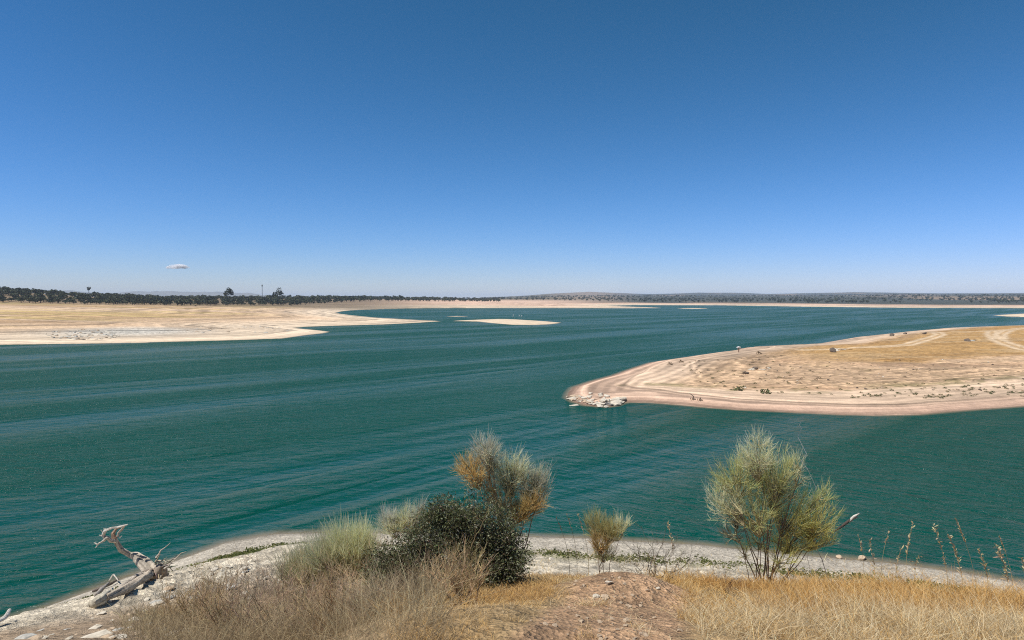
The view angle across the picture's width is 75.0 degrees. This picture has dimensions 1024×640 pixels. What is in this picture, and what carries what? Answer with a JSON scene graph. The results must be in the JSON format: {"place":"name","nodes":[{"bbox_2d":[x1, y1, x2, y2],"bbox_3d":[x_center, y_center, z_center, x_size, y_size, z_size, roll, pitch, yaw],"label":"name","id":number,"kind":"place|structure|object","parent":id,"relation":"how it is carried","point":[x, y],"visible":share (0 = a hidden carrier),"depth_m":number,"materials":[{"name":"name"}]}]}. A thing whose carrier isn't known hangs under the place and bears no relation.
{"place":"outdoors","nodes":[
{"label":"outdoors","id":0,"kind":"place"},
{"bbox_2d":[44,290,264,296],"bbox_3d":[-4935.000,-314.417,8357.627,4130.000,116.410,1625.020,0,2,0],"label":"mountains","id":1,"kind":"structure","parent":0,"point":[163,293],"depth_m":8149.00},
{"bbox_2d":[0,305,1023,617],"bbox_3d":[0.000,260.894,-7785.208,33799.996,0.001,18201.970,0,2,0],"label":"water","id":2,"kind":"structure","parent":0,"point":[188,447],"depth_m":56.09,"materials":[{"name":"teal liquid"}]},
{"bbox_2d":[0,292,1023,639],"bbox_3d":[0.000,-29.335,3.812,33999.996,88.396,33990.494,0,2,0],"label":"ground","id":3,"kind":"structure","parent":0,"point":[900,354],"depth_m":84.06,"materials":[{"name":"beige sand"}]},
{"bbox_2d":[0,609,10,621],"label":"driftwood","id":4,"kind":"object","parent":3,"relation":"on","point":[5,616],"visible":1,"depth_m":16.03,"materials":[{"name":"grey wood"}]},
{"bbox_2d":[15,633,36,638],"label":"limestone block","id":5,"kind":"object","parent":3,"relation":"on","point":[25,636],"depth_m":10.64,"materials":[{"name":"grey stone"}]},
{"bbox_2d":[28,634,43,639],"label":"limestone block","id":6,"kind":"object","parent":3,"relation":"on","point":[37,637],"depth_m":7.74,"materials":[{"name":"beige stone"}]},
{"bbox_2d":[89,624,102,628],"bbox_3d":[-7.857,5.805,12.542,0.155,0.061,0.296,9,14,32],"label":"limestone block","id":7,"kind":"object","parent":3,"relation":"on","point":[96,627],"depth_m":12.56,"materials":[{"name":"beige stone"}]},
{"bbox_2d":[81,629,114,637],"bbox_3d":[-5.056,3.851,8.109,0.384,0.079,0.202,1,3,-38],"label":"limestone block","id":8,"kind":"object","parent":3,"relation":"on","point":[99,634],"depth_m":8.10,"materials":[{"name":"beige stone"}]},
{"bbox_2d":[94,582,109,596],"bbox_3d":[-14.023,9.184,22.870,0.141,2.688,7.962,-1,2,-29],"label":"driftwood","id":9,"kind":"object","parent":3,"relation":"on","point":[101,589],"visible":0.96,"depth_m":21.72,"materials":[{"name":"grey wood"}]},
{"bbox_2d":[92,578,118,592],"bbox_3d":[-16.390,10.748,27.135,0.357,0.276,1.523,0,2,7],"label":"driftwood","id":10,"kind":"object","parent":3,"relation":"on","point":[97,589],"visible":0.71,"depth_m":26.87,"materials":[{"name":"grey wood"}]},
{"bbox_2d":[100,634,112,637],"bbox_3d":[-4.911,3.847,8.062,0.120,0.051,0.212,0,2,3],"label":"limestone block","id":11,"kind":"object","parent":3,"relation":"on","point":[106,636],"depth_m":8.07,"materials":[{"name":"beige stone"}]},
{"bbox_2d":[109,634,126,638],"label":"limestone block","id":12,"kind":"object","parent":3,"relation":"on","point":[119,637],"depth_m":8.06,"materials":[{"name":"beige stone"}]},
{"bbox_2d":[87,524,184,608],"bbox_3d":[-12.837,9.028,23.140,2.840,3.707,11.386,-1,2,-31],"label":"dead tree","id":13,"kind":"object","parent":3,"relation":"on","point":[149,568],"visible":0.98,"depth_m":23.38,"materials":[{"name":"grey wood"}]},
{"bbox_2d":[144,550,223,623],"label":"dry scrub","id":14,"kind":"object","parent":3,"relation":"on","point":[169,603],"visible":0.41,"depth_m":11.21,"materials":[{"name":"brown plant"}]},
{"bbox_2d":[166,556,248,625],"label":"dry scrub","id":15,"kind":"object","parent":3,"relation":"on","point":[192,602],"visible":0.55,"depth_m":9.21,"materials":[{"name":"brown plant"}]},
{"bbox_2d":[185,559,238,607],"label":"dry scrub","id":16,"kind":"object","parent":3,"relation":"on","point":[209,584],"visible":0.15,"depth_m":14.18,"materials":[{"name":"brown plant"}]},
{"bbox_2d":[174,544,253,617],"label":"dry scrub","id":17,"kind":"object","parent":3,"relation":"on","point":[230,585],"visible":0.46,"depth_m":10.45,"materials":[{"name":"brown plant"}]},
{"bbox_2d":[223,287,233,295],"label":"lone tree","id":18,"kind":"object","parent":3,"relation":"on","point":[225,293],"visible":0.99,"depth_m":778.11,"materials":[{"name":"green plant"}]},
{"bbox_2d":[154,550,310,639],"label":"dry scrub","id":19,"kind":"object","parent":3,"relation":"on","point":[215,609],"visible":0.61,"depth_m":7.30,"materials":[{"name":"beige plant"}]},
{"bbox_2d":[191,558,293,629],"bbox_3d":[-3.485,3.677,8.613,1.185,0.960,1.344,2,3,43],"label":"dry scrub","id":20,"kind":"object","parent":3,"relation":"on","point":[246,603],"visible":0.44,"depth_m":8.72,"materials":[{"name":"brown plant"}]},
{"bbox_2d":[208,562,280,606],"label":"dry scrub","id":21,"kind":"object","parent":3,"relation":"on","point":[258,579],"visible":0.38,"depth_m":12.15,"materials":[{"name":"brown plant"}]},
{"bbox_2d":[0,286,500,304],"bbox_3d":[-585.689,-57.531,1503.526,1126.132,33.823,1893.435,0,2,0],"label":"oak woodland","id":22,"kind":"object","parent":3,"relation":"on","point":[15,293],"visible":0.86,"depth_m":807.94,"materials":[{"name":"green plant"}]},
{"bbox_2d":[230,560,323,622],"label":"dry scrub","id":23,"kind":"object","parent":3,"relation":"on","point":[289,578],"visible":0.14,"depth_m":9.79,"materials":[{"name":"brown plant"}]},
{"bbox_2d":[272,287,283,297],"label":"lone tree","id":24,"kind":"object","parent":3,"relation":"on","point":[274,294],"visible":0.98,"depth_m":818.17,"materials":[{"name":"green plant"}]},
{"bbox_2d":[224,553,347,639],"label":"dry scrub","id":25,"kind":"object","parent":3,"relation":"on","point":[270,600],"visible":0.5,"depth_m":6.49,"materials":[{"name":"brown plant"}]},
{"bbox_2d":[80,534,508,639],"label":"mixed dry grass","id":26,"kind":"structure","parent":3,"relation":"on","point":[166,628],"depth_m":5.43,"materials":[{"name":"plant"}]},
{"bbox_2d":[265,529,342,603],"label":"broom shrub","id":27,"kind":"object","parent":3,"relation":"on","point":[292,553],"visible":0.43,"depth_m":11.57,"materials":[{"name":"green broom foliage"},{"name":"twig bark"}]},
{"bbox_2d":[263,556,363,629],"bbox_3d":[-2.447,3.343,8.194,1.198,0.925,1.558,-2,2,-41],"label":"dry scrub","id":28,"kind":"object","parent":3,"relation":"on","point":[303,594],"visible":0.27,"depth_m":8.21,"materials":[{"name":"brown plant"}]},
{"bbox_2d":[286,551,367,616],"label":"dry scrub","id":29,"kind":"object","parent":3,"relation":"on","point":[325,581],"visible":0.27,"depth_m":9.45,"materials":[{"name":"brown plant"}]},
{"bbox_2d":[279,538,378,637],"bbox_3d":[-1.722,2.399,6.142,1.033,0.969,1.512,-1,2,-26],"label":"dry scrub","id":30,"kind":"object","parent":3,"relation":"on","point":[325,592],"visible":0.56,"depth_m":6.05,"materials":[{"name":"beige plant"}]},
{"bbox_2d":[293,508,388,594],"bbox_3d":[-2.788,4.006,11.145,1.682,1.939,1.192,0,2,-11],"label":"broom shrub","id":31,"kind":"object","parent":3,"relation":"on","point":[339,545],"visible":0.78,"depth_m":11.02,"materials":[{"name":"green plant"}]},
{"bbox_2d":[338,568,412,626],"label":"dry scrub","id":32,"kind":"object","parent":3,"relation":"on","point":[365,596],"visible":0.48,"depth_m":5.63,"materials":[{"name":"brown plant"}]},
{"bbox_2d":[335,529,418,591],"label":"dry scrub","id":33,"kind":"object","parent":3,"relation":"on","point":[371,559],"visible":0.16,"depth_m":7.26,"materials":[{"name":"brown plant"}]},
{"bbox_2d":[373,492,428,573],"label":"broom shrub","id":34,"kind":"object","parent":3,"relation":"on","point":[391,521],"visible":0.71,"depth_m":9.51,"materials":[{"name":"green plant"}]},
{"bbox_2d":[385,548,466,595],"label":"dry shrub","id":35,"kind":"object","parent":3,"relation":"on","point":[414,569],"visible":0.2,"depth_m":6.01,"materials":[{"name":"brown plant"}]},
{"bbox_2d":[355,479,536,596],"bbox_3d":[-0.697,2.471,6.964,1.908,1.574,1.182,0,2,0],"label":"evergreen oak bush","id":36,"kind":"object","parent":3,"relation":"on","point":[506,561],"visible":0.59,"depth_m":6.87,"materials":[{"name":"green plant"}]},
{"bbox_2d":[415,535,499,605],"bbox_3d":[-0.457,2.078,5.497,0.604,0.696,0.905,1,2,29],"label":"dry scrub","id":37,"kind":"object","parent":3,"relation":"on","point":[459,584],"visible":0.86,"depth_m":5.43,"materials":[{"name":"brown plant"}]},
{"bbox_2d":[440,501,488,591],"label":"dry sprigs","id":38,"kind":"object","parent":3,"relation":"on","point":[473,552],"visible":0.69,"depth_m":6.10,"materials":[{"name":"brown plant"}]},
{"bbox_2d":[359,568,609,639],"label":"tawny grass","id":39,"kind":"structure","parent":3,"relation":"on","point":[538,582],"depth_m":5.47,"materials":[{"name":"plant"}]},
{"bbox_2d":[450,425,555,556],"bbox_3d":[-0.115,2.405,8.685,1.437,2.137,0.706,0,2,0],"label":"broom shrub","id":40,"kind":"object","parent":3,"relation":"on","point":[535,481],"visible":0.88,"depth_m":8.63,"materials":[{"name":"green plant"}]},
{"bbox_2d":[43,541,972,607],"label":"green weeds","id":41,"kind":"object","parent":3,"relation":"on","point":[252,550],"visible":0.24,"depth_m":29.01,"materials":[{"name":"green plant"}]},
{"bbox_2d":[577,513,588,569],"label":"tall grass","id":42,"kind":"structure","parent":3,"relation":"on","point":[585,540],"depth_m":8.80,"materials":[{"name":"plant"}]},
{"bbox_2d":[468,569,740,639],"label":"straw litter","id":43,"kind":"object","parent":3,"relation":"on","point":[604,599],"visible":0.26,"depth_m":5.39,"materials":[{"name":"beige plant"}]},
{"bbox_2d":[581,505,637,572],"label":"broom shrub","id":44,"kind":"object","parent":3,"relation":"on","point":[611,532],"visible":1,"depth_m":8.75,"materials":[{"name":"green plant"}]},
{"bbox_2d":[615,512,700,579],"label":"bare shrub","id":45,"kind":"object","parent":3,"relation":"on","point":[651,560],"visible":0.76,"depth_m":8.40,"materials":[{"name":"brown plant"}]},
{"bbox_2d":[667,521,674,569],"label":"tall grass","id":46,"kind":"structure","parent":3,"relation":"on","point":[668,527],"depth_m":8.59,"materials":[{"name":"plant"}]},
{"bbox_2d":[701,569,750,598],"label":"dead tussock","id":47,"kind":"object","parent":3,"relation":"on","point":[728,589],"visible":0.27,"depth_m":6.85,"materials":[{"name":"brown plant"}]},
{"bbox_2d":[713,563,758,586],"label":"bare shrub","id":48,"kind":"object","parent":3,"relation":"on","point":[725,576],"visible":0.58,"depth_m":8.17,"materials":[{"name":"brown plant"}]},
{"bbox_2d":[479,294,1023,302],"bbox_3d":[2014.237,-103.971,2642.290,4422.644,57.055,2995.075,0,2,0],"label":"hillside woodland","id":49,"kind":"object","parent":3,"relation":"on","point":[960,296],"visible":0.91,"depth_m":1827.08,"materials":[{"name":"green plant"}]},
{"bbox_2d":[527,548,981,592],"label":"scattered grass tufts","id":50,"kind":"object","parent":3,"relation":"on","point":[714,566],"visible":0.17,"depth_m":27.84,"materials":[{"name":"plant"}]},
{"bbox_2d":[760,388,771,393],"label":"shrub","id":51,"kind":"object","parent":3,"relation":"on","point":[766,392],"visible":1,"depth_m":78.92,"materials":[{"name":"green plant"}]},
{"bbox_2d":[698,425,844,582],"bbox_3d":[3.561,2.608,9.098,2.004,2.427,0.991,0,2,0],"label":"broom shrub","id":52,"kind":"object","parent":3,"relation":"on","point":[771,485],"visible":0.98,"depth_m":9.05,"materials":[{"name":"green plant"}]},
{"bbox_2d":[791,413,827,575],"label":"dead branch","id":53,"kind":"object","parent":3,"relation":"on","point":[811,510],"visible":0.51,"depth_m":9.80,"materials":[{"name":"wood"}]},
{"bbox_2d":[786,513,858,579],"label":"dead branch","id":54,"kind":"object","parent":3,"relation":"on","point":[853,517],"visible":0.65,"depth_m":10.29,"materials":[{"name":"wood"}]},
{"bbox_2d":[635,557,1023,620],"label":"golden grass","id":55,"kind":"structure","parent":3,"relation":"on","point":[714,581],"depth_m":6.67,"materials":[{"name":"plant"}]},
{"bbox_2d":[858,555,865,560],"bbox_3d":[16.122,10.988,30.757,0.321,0.243,0.403,4,3,34],"label":"stone","id":56,"kind":"object","parent":3,"relation":"on","point":[861,557],"visible":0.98,"depth_m":30.67,"materials":[{"name":"stone"}]},
{"bbox_2d":[932,523,947,581],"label":"tall grass","id":57,"kind":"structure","parent":3,"relation":"on","point":[939,541],"depth_m":8.29,"materials":[{"name":"plant"}]},
{"bbox_2d":[0,0,1023,298],"label":"sky","id":58,"kind":"structure","parent":0,"point":[406,148],"materials":[{"name":"blue"}]},
{"bbox_2d":[556,516,569,572],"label":"tall grass","id":59,"kind":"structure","parent":0,"point":[565,542],"depth_m":8.90,"materials":[{"name":"plant"}]},
{"bbox_2d":[568,571,1023,639],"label":"pale dry grass","id":60,"kind":"structure","parent":0,"point":[935,625],"depth_m":4.68,"materials":[{"name":"plant"}]},
{"bbox_2d":[867,538,878,577],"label":"tall grass","id":61,"kind":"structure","parent":0,"point":[872,555],"depth_m":8.70,"materials":[{"name":"plant"}]},
{"bbox_2d":[895,545,903,573],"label":"tall grass","id":62,"kind":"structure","parent":0,"point":[898,560],"depth_m":8.50,"materials":[{"name":"plant"}]},
{"bbox_2d":[905,521,914,583],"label":"tall grass","id":63,"kind":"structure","parent":0,"point":[908,544],"depth_m":8.39,"materials":[{"name":"plant"}]},
{"bbox_2d":[908,556,921,583],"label":"tall grass","id":64,"kind":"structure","parent":0,"point":[915,564],"depth_m":8.41,"materials":[{"name":"plant"}]},
{"bbox_2d":[947,534,963,584],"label":"tall grass","id":65,"kind":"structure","parent":0,"point":[958,558],"depth_m":8.30,"materials":[{"name":"plant"}]},
{"bbox_2d":[955,518,977,584],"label":"tall grass","id":66,"kind":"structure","parent":0,"point":[959,528],"depth_m":8.19,"materials":[{"name":"plant"}]},
{"bbox_2d":[977,549,989,589],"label":"tall grass","id":67,"kind":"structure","parent":0,"point":[981,557],"depth_m":8.10,"materials":[{"name":"plant"}]},
{"bbox_2d":[993,543,1010,593],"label":"tall grass","id":68,"kind":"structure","parent":0,"point":[1002,560],"depth_m":8.09,"materials":[{"name":"plant"}]},
{"bbox_2d":[999,536,1012,582],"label":"tall grass","id":69,"kind":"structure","parent":0,"point":[1005,552],"depth_m":8.09,"materials":[{"name":"plant"}]}
]}

